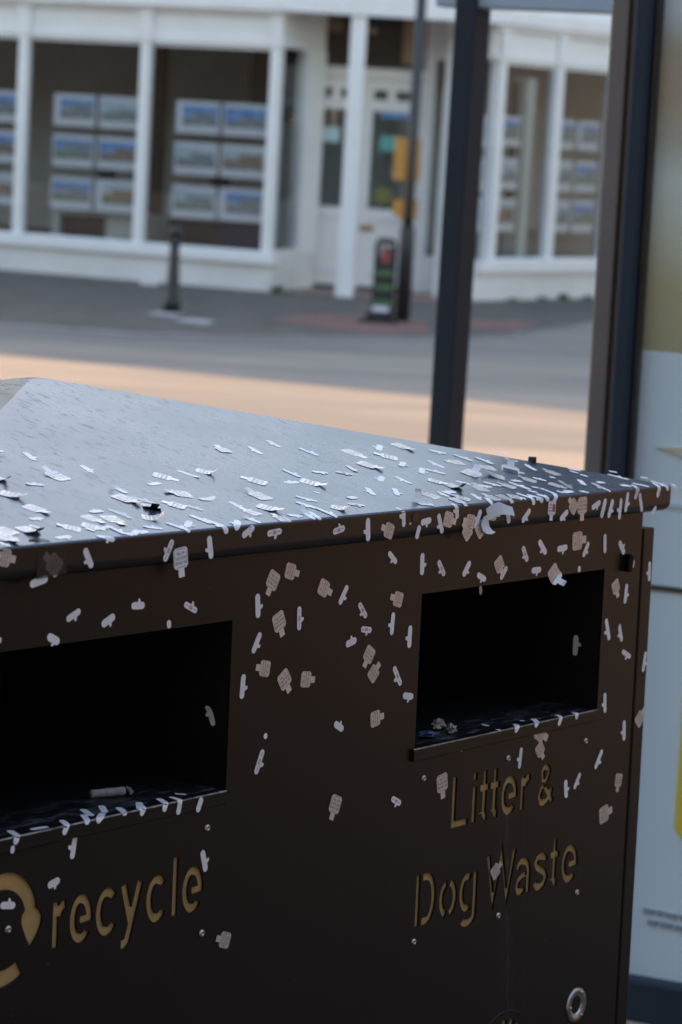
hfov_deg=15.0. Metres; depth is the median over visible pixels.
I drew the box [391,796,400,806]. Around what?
strip sticker
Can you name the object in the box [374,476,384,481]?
strip sticker
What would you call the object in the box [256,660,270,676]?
tag sticker
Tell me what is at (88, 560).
strip sticker
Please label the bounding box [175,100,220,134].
property card
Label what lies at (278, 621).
tag sticker
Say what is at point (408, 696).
strip sticker
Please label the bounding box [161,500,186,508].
tag sticker
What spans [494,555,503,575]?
tag sticker
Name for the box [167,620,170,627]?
strip sticker
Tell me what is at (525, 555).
strip sticker
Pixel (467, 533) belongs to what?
tag sticker
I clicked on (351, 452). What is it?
tag sticker
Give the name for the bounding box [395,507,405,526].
strip sticker
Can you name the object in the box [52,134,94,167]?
property card
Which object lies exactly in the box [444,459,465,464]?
tag sticker
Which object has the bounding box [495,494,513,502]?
tag sticker
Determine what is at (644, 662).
strip sticker
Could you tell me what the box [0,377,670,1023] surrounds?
recycling bin
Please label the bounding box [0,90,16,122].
property card
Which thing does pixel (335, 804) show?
tag sticker
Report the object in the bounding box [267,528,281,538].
strip sticker
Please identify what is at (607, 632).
strip sticker
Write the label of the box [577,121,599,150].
property card
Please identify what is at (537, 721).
strip sticker
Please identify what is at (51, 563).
film scrap
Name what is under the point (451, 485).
tag sticker
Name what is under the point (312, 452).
strip sticker
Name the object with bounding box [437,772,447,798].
tag sticker
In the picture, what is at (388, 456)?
tag sticker
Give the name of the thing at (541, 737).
tag sticker
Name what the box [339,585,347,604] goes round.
strip sticker
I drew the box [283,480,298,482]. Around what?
strip sticker
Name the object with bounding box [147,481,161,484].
strip sticker
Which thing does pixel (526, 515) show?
strip sticker
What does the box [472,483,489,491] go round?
tag sticker
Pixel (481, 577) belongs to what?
strip sticker
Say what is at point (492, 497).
tag sticker
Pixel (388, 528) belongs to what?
tag sticker
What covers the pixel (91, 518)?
tag sticker
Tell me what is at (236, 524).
strip sticker
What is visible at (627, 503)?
strip sticker
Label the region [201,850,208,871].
strip sticker
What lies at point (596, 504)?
strip sticker
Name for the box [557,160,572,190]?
property card
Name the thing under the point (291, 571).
tag sticker
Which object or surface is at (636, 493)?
strip sticker
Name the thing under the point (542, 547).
strip sticker
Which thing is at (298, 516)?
strip sticker
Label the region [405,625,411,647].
strip sticker
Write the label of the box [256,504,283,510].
tag sticker
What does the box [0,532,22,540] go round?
tag sticker
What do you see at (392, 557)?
strip sticker
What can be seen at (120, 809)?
strip sticker
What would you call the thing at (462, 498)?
tag sticker
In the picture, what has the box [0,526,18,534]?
tag sticker
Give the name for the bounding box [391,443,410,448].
tag sticker
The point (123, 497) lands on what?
tag sticker
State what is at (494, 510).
peeled label
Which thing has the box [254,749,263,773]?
strip sticker
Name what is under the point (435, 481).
tag sticker
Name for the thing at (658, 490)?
strip sticker
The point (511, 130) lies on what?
property card
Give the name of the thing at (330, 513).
strip sticker
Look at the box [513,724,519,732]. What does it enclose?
strip sticker
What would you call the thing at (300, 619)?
strip sticker
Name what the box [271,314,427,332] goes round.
tactile paving
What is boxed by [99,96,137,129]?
property card
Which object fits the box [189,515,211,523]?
strip sticker
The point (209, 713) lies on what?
strip sticker
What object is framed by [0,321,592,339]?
kerb
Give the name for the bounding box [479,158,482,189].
property card
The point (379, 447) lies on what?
strip sticker
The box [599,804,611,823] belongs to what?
tag sticker
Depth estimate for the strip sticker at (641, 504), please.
3.00 m
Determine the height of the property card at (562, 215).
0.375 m
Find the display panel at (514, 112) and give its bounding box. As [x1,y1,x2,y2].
[505,82,519,198]
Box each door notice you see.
[323,127,339,141]
[375,187,390,203]
[379,135,397,151]
[381,112,408,118]
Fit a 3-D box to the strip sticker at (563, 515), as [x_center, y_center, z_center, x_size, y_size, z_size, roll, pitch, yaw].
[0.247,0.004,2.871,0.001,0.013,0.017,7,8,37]
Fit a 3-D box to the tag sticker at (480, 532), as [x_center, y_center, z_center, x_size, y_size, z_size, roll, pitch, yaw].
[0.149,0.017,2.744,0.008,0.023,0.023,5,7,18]
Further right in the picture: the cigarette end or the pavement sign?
the pavement sign
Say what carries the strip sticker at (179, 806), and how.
attached to the recycling bin
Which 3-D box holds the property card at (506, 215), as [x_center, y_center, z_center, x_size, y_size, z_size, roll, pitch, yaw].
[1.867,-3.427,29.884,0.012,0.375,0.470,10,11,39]
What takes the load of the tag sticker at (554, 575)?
attached to the recycling bin
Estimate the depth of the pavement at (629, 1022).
4.97 m
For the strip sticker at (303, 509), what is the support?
attached to the recycling bin
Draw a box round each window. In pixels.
[0,34,18,233]
[22,36,140,243]
[142,41,270,253]
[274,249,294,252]
[417,20,447,293]
[495,61,555,260]
[552,66,607,259]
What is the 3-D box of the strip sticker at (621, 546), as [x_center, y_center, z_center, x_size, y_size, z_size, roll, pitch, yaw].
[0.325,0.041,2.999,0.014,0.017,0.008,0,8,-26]
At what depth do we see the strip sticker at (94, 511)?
2.35 m
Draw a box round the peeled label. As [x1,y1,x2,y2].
[481,502,514,533]
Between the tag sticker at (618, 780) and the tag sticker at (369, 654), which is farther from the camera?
the tag sticker at (618, 780)
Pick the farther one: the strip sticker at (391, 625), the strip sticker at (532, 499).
the strip sticker at (532, 499)
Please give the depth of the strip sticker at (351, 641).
2.60 m
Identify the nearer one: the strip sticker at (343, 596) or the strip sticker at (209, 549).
the strip sticker at (209, 549)
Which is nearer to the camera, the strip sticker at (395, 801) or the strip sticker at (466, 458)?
the strip sticker at (395, 801)
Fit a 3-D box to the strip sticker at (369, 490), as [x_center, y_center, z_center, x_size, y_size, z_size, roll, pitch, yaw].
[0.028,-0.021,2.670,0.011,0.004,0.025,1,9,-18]
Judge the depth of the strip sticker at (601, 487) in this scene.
2.95 m
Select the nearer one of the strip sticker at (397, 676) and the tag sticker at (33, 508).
the tag sticker at (33, 508)
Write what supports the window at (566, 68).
in the corner shop
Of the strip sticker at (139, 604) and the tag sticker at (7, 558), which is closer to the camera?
the tag sticker at (7, 558)
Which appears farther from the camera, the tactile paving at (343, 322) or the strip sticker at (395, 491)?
the tactile paving at (343, 322)
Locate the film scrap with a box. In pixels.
[37,548,66,579]
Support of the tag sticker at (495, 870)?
attached to the recycling bin
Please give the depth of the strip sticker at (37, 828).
2.27 m
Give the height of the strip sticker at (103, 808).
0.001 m
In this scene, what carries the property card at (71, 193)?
attached to the corner shop
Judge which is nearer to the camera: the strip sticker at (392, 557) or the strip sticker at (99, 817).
the strip sticker at (99, 817)
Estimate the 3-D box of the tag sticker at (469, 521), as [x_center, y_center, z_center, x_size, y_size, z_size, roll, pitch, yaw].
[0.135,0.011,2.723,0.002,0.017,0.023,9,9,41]
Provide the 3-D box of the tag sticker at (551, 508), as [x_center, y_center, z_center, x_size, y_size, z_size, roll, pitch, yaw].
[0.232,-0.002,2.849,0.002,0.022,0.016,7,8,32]
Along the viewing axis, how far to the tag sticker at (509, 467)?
2.93 m
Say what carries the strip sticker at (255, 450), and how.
attached to the recycling bin
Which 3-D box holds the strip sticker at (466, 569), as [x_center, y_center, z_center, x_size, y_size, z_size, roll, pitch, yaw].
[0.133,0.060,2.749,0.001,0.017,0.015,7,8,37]
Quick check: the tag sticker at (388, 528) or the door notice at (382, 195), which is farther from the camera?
the door notice at (382, 195)
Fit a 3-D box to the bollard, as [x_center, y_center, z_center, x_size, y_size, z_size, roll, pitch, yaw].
[-1.630,-2.370,25.242,0.170,0.848,0.170,3,9,0]
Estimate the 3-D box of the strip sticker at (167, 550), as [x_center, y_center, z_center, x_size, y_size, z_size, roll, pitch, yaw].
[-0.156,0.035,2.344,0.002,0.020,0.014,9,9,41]
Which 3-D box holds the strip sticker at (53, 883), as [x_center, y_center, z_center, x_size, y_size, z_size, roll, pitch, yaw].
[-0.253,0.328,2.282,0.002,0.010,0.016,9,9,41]
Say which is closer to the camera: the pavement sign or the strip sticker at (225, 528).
the strip sticker at (225, 528)
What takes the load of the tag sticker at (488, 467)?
attached to the recycling bin
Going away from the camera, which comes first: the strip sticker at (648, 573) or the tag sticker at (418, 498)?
the tag sticker at (418, 498)
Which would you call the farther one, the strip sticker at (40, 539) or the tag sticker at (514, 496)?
the tag sticker at (514, 496)
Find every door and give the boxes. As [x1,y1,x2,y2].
[313,77,347,283]
[356,80,424,288]
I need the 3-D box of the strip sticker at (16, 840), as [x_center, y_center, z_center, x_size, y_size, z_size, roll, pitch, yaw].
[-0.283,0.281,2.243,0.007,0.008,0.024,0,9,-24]
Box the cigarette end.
[89,786,133,797]
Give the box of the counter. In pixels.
[167,193,218,247]
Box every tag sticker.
[0,490,27,496]
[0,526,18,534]
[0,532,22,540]
[0,548,15,566]
[15,526,44,531]
[21,504,49,512]
[41,466,70,480]
[57,523,80,531]
[81,515,105,522]
[81,522,105,530]
[100,515,124,524]
[111,494,141,501]
[141,503,160,508]
[141,512,163,519]
[152,472,178,480]
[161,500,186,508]
[165,489,192,497]
[173,546,187,577]
[195,468,216,473]
[215,445,231,452]
[216,931,230,948]
[240,476,267,484]
[240,507,261,515]
[244,487,272,499]
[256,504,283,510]
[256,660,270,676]
[266,569,279,595]
[270,513,290,521]
[272,610,285,637]
[277,668,291,693]
[284,562,299,579]
[300,478,326,485]
[300,671,314,686]
[317,578,332,597]
[329,794,341,820]
[330,504,350,509]
[341,449,367,457]
[357,461,383,467]
[363,645,374,668]
[368,661,380,682]
[370,710,383,727]
[374,452,397,459]
[381,522,394,539]
[390,591,403,607]
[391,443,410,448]
[412,489,432,505]
[421,490,440,498]
[428,478,447,483]
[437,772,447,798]
[443,511,456,527]
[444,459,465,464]
[444,483,466,487]
[448,497,467,505]
[450,493,470,500]
[460,464,481,476]
[462,523,472,540]
[463,514,474,529]
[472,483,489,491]
[475,519,484,538]
[480,465,496,470]
[482,493,500,500]
[484,468,504,479]
[491,861,502,879]
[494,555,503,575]
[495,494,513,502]
[497,482,516,488]
[501,459,519,473]
[507,494,525,499]
[518,475,536,482]
[534,732,548,741]
[535,741,544,759]
[543,468,560,475]
[547,482,565,488]
[548,501,555,520]
[548,563,566,585]
[568,497,577,514]
[572,531,585,550]
[578,496,586,520]
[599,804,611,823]
[612,579,619,597]
[615,773,622,791]
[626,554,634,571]
[635,707,645,727]
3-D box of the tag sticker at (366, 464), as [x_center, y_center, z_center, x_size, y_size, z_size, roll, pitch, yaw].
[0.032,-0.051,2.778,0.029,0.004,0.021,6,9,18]
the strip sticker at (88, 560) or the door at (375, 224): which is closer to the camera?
the strip sticker at (88, 560)
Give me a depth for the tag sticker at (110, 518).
2.34 m
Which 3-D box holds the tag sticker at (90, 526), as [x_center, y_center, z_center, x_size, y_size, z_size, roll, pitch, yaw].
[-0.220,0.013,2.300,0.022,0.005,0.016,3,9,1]
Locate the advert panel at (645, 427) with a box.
[605,0,681,1023]
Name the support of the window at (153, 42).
in the corner shop
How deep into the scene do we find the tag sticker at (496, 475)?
2.88 m
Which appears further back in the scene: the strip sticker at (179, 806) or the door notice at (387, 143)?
the door notice at (387, 143)
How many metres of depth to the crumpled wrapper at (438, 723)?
2.82 m
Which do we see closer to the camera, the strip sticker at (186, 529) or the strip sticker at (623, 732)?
the strip sticker at (186, 529)
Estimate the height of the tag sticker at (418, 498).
0.015 m
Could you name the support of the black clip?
on the recycling bin
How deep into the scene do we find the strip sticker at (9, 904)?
2.24 m
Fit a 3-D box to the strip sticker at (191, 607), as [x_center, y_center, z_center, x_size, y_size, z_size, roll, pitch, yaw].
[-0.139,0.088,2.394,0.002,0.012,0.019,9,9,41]
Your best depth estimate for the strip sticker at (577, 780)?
2.97 m
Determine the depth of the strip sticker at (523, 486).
2.86 m
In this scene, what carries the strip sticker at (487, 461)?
attached to the recycling bin
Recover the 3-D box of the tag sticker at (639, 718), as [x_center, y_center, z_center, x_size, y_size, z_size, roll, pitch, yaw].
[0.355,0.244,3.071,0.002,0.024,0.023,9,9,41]
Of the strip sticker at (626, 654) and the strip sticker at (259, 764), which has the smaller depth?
the strip sticker at (259, 764)
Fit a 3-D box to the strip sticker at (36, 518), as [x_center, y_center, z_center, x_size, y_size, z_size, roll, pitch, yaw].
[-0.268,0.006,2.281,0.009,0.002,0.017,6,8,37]
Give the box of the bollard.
[163,225,181,311]
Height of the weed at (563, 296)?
0.066 m
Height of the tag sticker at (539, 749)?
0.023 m
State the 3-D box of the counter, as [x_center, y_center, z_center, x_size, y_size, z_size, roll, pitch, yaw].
[-1.682,-3.300,29.839,0.680,0.700,0.090,7,9,21]
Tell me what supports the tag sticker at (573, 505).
attached to the recycling bin
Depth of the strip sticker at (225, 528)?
2.41 m
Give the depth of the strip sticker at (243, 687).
2.47 m
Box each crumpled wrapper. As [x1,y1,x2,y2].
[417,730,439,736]
[432,718,445,728]
[446,723,456,732]
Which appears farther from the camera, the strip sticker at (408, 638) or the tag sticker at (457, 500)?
the tag sticker at (457, 500)
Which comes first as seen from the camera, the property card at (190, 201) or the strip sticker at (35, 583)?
the strip sticker at (35, 583)
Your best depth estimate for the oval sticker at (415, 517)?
2.65 m
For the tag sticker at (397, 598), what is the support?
attached to the recycling bin
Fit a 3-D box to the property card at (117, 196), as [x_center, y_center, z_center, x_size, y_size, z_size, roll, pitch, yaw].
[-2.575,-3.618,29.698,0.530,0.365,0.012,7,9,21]
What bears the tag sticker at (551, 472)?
attached to the recycling bin
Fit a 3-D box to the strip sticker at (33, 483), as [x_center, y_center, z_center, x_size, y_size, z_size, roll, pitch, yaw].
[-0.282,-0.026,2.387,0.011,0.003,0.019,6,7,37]
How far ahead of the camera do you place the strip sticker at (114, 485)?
2.44 m
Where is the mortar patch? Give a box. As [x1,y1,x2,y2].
[146,312,214,324]
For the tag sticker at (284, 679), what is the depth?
2.52 m
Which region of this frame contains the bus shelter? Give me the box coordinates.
[428,0,634,473]
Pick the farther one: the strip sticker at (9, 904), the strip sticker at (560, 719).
the strip sticker at (560, 719)
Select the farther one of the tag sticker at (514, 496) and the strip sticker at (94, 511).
the tag sticker at (514, 496)
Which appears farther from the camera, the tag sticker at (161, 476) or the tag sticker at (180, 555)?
the tag sticker at (161, 476)
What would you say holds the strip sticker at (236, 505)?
attached to the recycling bin
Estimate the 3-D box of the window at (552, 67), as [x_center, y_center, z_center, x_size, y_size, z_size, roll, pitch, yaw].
[2.095,-4.044,29.951,0.040,2.268,1.009,10,11,39]
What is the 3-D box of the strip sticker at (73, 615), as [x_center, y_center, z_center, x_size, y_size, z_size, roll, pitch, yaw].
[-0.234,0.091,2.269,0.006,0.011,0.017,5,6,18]
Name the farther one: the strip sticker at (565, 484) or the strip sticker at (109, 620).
the strip sticker at (565, 484)
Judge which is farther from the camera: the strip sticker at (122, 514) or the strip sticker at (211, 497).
the strip sticker at (211, 497)
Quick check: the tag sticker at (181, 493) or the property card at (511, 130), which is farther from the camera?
the property card at (511, 130)
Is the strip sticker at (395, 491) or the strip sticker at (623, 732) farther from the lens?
the strip sticker at (623, 732)
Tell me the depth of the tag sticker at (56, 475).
2.43 m
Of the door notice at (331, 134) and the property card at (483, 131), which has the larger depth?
the door notice at (331, 134)
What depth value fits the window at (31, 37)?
29.84 m
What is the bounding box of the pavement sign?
[358,238,397,324]
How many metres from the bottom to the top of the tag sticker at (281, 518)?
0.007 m
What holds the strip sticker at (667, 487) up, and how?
attached to the recycling bin
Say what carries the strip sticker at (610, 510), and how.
attached to the recycling bin
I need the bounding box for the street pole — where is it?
[392,0,426,321]
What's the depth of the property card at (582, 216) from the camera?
31.12 m
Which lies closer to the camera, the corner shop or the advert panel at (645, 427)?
the advert panel at (645, 427)
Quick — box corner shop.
[0,0,610,304]
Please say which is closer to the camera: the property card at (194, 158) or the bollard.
the bollard
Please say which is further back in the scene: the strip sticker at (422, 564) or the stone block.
the stone block
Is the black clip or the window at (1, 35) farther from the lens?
the window at (1, 35)
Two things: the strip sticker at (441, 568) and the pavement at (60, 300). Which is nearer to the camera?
the strip sticker at (441, 568)
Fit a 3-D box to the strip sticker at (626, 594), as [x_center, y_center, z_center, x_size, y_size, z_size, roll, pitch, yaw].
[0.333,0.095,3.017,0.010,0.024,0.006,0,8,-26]
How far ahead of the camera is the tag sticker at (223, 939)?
2.48 m
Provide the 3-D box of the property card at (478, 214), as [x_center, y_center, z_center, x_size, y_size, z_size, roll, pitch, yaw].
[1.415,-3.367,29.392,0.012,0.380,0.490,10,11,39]
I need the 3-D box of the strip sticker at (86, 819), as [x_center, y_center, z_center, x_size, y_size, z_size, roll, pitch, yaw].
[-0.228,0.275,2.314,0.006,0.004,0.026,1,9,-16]
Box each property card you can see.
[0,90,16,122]
[0,130,15,162]
[0,172,13,204]
[50,176,92,210]
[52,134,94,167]
[53,93,95,126]
[95,179,134,213]
[97,136,136,170]
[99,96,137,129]
[171,184,216,219]
[173,141,218,176]
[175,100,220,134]
[218,188,263,222]
[220,144,265,179]
[222,103,267,137]
[476,199,479,231]
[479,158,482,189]
[482,116,484,146]
[497,198,515,230]
[499,158,518,189]
[502,116,521,146]
[554,200,569,231]
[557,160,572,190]
[560,120,575,149]
[571,200,593,231]
[574,161,596,191]
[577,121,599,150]
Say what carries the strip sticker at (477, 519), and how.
attached to the recycling bin
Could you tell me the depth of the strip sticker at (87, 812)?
2.33 m
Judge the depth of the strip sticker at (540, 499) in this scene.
2.83 m
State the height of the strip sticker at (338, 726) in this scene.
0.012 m
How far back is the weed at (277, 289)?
28.89 m
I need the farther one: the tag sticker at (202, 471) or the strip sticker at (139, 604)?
the tag sticker at (202, 471)
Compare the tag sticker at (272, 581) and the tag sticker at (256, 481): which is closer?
the tag sticker at (272, 581)
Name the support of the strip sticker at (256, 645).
attached to the recycling bin
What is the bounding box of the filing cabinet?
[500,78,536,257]
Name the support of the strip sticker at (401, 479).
attached to the recycling bin
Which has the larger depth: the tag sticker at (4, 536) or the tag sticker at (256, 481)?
the tag sticker at (256, 481)
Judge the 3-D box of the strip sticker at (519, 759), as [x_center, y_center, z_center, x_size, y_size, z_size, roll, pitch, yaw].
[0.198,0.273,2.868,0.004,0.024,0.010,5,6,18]
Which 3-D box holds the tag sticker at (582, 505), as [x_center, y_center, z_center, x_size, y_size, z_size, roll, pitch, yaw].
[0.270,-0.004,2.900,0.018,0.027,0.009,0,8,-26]
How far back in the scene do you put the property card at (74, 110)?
29.76 m
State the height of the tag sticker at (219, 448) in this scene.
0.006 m
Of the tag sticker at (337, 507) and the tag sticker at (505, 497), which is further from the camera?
the tag sticker at (505, 497)
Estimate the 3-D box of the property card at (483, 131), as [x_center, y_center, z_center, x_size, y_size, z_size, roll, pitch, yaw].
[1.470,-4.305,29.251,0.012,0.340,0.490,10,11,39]
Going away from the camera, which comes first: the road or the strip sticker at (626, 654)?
the strip sticker at (626, 654)
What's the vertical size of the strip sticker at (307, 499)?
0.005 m
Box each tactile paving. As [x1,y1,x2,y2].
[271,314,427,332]
[470,319,538,330]
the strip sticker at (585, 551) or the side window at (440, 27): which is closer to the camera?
the strip sticker at (585, 551)
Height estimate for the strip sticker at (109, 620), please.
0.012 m
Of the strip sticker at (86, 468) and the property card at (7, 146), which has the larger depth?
the property card at (7, 146)
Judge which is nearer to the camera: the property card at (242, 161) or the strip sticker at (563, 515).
the strip sticker at (563, 515)
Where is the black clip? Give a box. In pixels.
[528,456,536,462]
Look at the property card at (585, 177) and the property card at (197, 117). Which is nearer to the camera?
the property card at (197, 117)
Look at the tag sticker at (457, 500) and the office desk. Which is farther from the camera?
the office desk
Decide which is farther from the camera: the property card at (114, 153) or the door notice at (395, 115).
the door notice at (395, 115)
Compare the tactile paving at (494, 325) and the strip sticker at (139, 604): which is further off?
the tactile paving at (494, 325)
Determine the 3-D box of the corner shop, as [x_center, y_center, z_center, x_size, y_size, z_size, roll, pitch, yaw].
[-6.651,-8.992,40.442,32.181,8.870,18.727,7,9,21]
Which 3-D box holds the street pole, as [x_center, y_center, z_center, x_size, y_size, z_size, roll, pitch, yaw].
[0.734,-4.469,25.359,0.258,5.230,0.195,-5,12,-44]
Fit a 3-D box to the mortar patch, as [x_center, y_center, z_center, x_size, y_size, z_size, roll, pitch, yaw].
[-1.495,-1.834,24.496,0.468,0.001,1.370,-1,9,-24]
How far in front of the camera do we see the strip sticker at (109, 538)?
2.28 m
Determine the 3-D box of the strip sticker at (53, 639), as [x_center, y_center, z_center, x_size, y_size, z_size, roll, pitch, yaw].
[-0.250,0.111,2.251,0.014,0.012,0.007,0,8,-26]
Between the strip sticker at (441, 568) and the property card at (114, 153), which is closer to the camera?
the strip sticker at (441, 568)
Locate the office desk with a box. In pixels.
[51,209,166,243]
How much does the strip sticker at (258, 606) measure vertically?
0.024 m
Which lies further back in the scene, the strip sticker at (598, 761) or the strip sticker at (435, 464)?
the strip sticker at (598, 761)
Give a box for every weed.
[268,285,285,292]
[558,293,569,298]
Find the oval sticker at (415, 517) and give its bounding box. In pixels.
[412,513,418,521]
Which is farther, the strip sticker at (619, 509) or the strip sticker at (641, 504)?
the strip sticker at (641, 504)
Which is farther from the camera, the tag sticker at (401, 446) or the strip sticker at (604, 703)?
the strip sticker at (604, 703)
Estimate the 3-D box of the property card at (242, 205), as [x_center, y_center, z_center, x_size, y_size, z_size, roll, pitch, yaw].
[-1.124,-3.451,29.150,0.550,0.365,0.013,7,9,21]
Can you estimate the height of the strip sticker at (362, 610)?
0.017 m
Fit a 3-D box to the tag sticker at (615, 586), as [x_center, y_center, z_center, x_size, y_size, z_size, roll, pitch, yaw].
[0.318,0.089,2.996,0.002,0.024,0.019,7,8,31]
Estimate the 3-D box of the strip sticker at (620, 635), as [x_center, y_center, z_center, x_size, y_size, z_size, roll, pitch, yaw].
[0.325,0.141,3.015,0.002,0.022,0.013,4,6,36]
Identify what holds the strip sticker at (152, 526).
attached to the recycling bin
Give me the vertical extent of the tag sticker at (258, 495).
0.010 m
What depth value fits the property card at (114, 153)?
29.63 m
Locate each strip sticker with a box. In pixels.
[0,898,14,908]
[7,830,19,844]
[23,452,37,459]
[27,482,44,485]
[28,517,43,520]
[29,537,49,541]
[30,577,47,587]
[30,826,47,829]
[47,633,59,645]
[48,877,59,888]
[55,535,71,539]
[59,820,69,834]
[66,609,80,621]
[68,838,76,858]
[80,465,93,472]
[80,809,93,815]
[80,814,89,824]
[83,548,92,567]
[89,509,103,512]
[96,535,114,542]
[96,813,105,823]
[98,805,107,812]
[102,614,114,626]
[106,525,126,533]
[108,509,131,517]
[110,480,127,492]
[116,807,126,815]
[130,496,154,502]
[131,529,138,534]
[131,599,144,609]
[136,803,145,815]
[138,530,148,533]
[143,525,162,529]
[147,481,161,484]
[157,798,167,811]
[163,539,173,561]
[166,522,189,532]
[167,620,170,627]
[169,797,181,814]
[177,470,198,476]
[183,521,194,526]
[184,601,196,612]
[186,505,202,509]
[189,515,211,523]
[196,797,202,811]
[199,496,215,499]
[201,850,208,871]
[205,536,212,558]
[205,706,214,725]
[206,520,227,533]
[229,501,243,508]
[230,520,240,530]
[240,674,246,698]
[241,511,260,522]
[242,525,254,537]
[248,446,262,453]
[252,632,261,653]
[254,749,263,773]
[255,594,262,617]
[266,440,280,446]
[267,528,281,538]
[282,469,300,476]
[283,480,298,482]
[287,514,302,517]
[295,501,315,508]
[296,496,317,501]
[297,606,303,629]
[299,448,318,455]
[300,504,315,519]
[307,511,320,519]
[316,507,337,517]
[333,523,344,534]
[334,721,343,731]
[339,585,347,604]
[346,636,356,646]
[358,602,366,617]
[361,626,371,635]
[364,487,375,494]
[364,518,369,540]
[373,444,382,450]
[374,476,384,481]
[388,551,396,563]
[388,612,394,634]
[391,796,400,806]
[392,488,402,495]
[393,666,401,685]
[394,476,411,483]
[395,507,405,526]
[399,461,407,466]
[403,692,412,701]
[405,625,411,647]
[415,525,420,538]
[419,468,428,473]
[420,553,425,574]
[421,517,430,526]
[424,468,444,473]
[427,460,444,467]
[437,514,443,533]
[437,560,444,575]
[451,503,458,518]
[453,454,472,460]
[462,561,470,576]
[474,510,481,527]
[475,457,493,463]
[477,572,485,582]
[500,566,507,579]
[509,482,530,489]
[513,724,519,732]
[517,493,534,504]
[517,747,522,768]
[522,508,530,522]
[522,546,527,561]
[527,494,542,502]
[531,719,538,727]
[532,567,540,575]
[537,494,548,501]
[538,539,546,554]
[551,492,557,500]
[555,715,562,725]
[557,544,566,553]
[558,480,572,488]
[560,510,567,520]
[564,780,568,797]
[573,635,580,655]
[574,773,580,788]
[582,542,588,556]
[592,483,610,491]
[592,500,600,509]
[594,749,602,768]
[600,498,606,517]
[602,693,605,712]
[603,534,605,552]
[604,618,609,639]
[607,499,613,517]
[617,498,621,519]
[617,624,622,640]
[619,540,624,554]
[621,720,625,740]
[622,649,630,659]
[624,492,629,511]
[624,584,628,603]
[631,484,638,498]
[639,493,642,511]
[642,652,646,671]
[646,561,650,580]
[651,481,668,490]
[652,483,660,497]
[672,484,676,499]
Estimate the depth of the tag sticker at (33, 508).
2.31 m
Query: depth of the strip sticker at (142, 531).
2.32 m
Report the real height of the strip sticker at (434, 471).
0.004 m
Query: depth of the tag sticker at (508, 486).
2.85 m
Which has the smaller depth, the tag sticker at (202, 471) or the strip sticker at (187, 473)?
the strip sticker at (187, 473)
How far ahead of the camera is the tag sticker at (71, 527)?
2.28 m
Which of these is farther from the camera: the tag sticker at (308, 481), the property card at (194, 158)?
the property card at (194, 158)
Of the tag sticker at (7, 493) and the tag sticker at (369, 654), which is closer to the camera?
the tag sticker at (7, 493)
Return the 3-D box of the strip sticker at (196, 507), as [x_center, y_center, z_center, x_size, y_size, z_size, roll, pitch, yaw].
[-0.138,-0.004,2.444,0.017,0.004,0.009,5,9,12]
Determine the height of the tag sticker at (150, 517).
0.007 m
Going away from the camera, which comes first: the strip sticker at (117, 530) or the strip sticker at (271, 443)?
the strip sticker at (117, 530)
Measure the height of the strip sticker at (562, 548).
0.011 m
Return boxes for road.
[0,323,671,469]
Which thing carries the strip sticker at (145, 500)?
attached to the recycling bin
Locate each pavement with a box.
[0,269,593,336]
[626,1021,642,1023]
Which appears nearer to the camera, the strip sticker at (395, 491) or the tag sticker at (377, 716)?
the tag sticker at (377, 716)
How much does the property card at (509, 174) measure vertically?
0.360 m
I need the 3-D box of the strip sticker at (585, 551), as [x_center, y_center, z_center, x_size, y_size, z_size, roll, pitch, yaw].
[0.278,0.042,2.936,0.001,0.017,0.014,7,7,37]
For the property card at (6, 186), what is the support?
attached to the corner shop
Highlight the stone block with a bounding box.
[140,274,158,285]
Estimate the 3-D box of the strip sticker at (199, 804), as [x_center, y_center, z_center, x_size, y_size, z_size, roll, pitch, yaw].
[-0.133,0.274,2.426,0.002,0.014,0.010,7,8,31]
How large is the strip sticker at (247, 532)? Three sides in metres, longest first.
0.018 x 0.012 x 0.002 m
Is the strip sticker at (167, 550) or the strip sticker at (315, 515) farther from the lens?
the strip sticker at (315, 515)
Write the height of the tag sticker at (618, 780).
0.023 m
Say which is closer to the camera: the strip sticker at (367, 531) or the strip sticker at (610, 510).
the strip sticker at (367, 531)
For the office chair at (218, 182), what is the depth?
30.88 m
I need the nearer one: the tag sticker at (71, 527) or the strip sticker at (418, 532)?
the tag sticker at (71, 527)
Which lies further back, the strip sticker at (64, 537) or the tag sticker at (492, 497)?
the tag sticker at (492, 497)
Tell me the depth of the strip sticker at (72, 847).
2.30 m
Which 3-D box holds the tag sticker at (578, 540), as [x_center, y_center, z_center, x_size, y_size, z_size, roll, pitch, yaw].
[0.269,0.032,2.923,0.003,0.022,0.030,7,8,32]
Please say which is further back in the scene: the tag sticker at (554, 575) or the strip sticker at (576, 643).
the strip sticker at (576, 643)
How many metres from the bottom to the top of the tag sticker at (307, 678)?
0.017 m
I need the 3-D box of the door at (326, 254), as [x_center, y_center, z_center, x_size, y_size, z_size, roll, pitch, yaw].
[-0.057,-3.827,30.035,0.500,2.370,0.062,3,9,0]
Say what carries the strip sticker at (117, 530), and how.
attached to the recycling bin

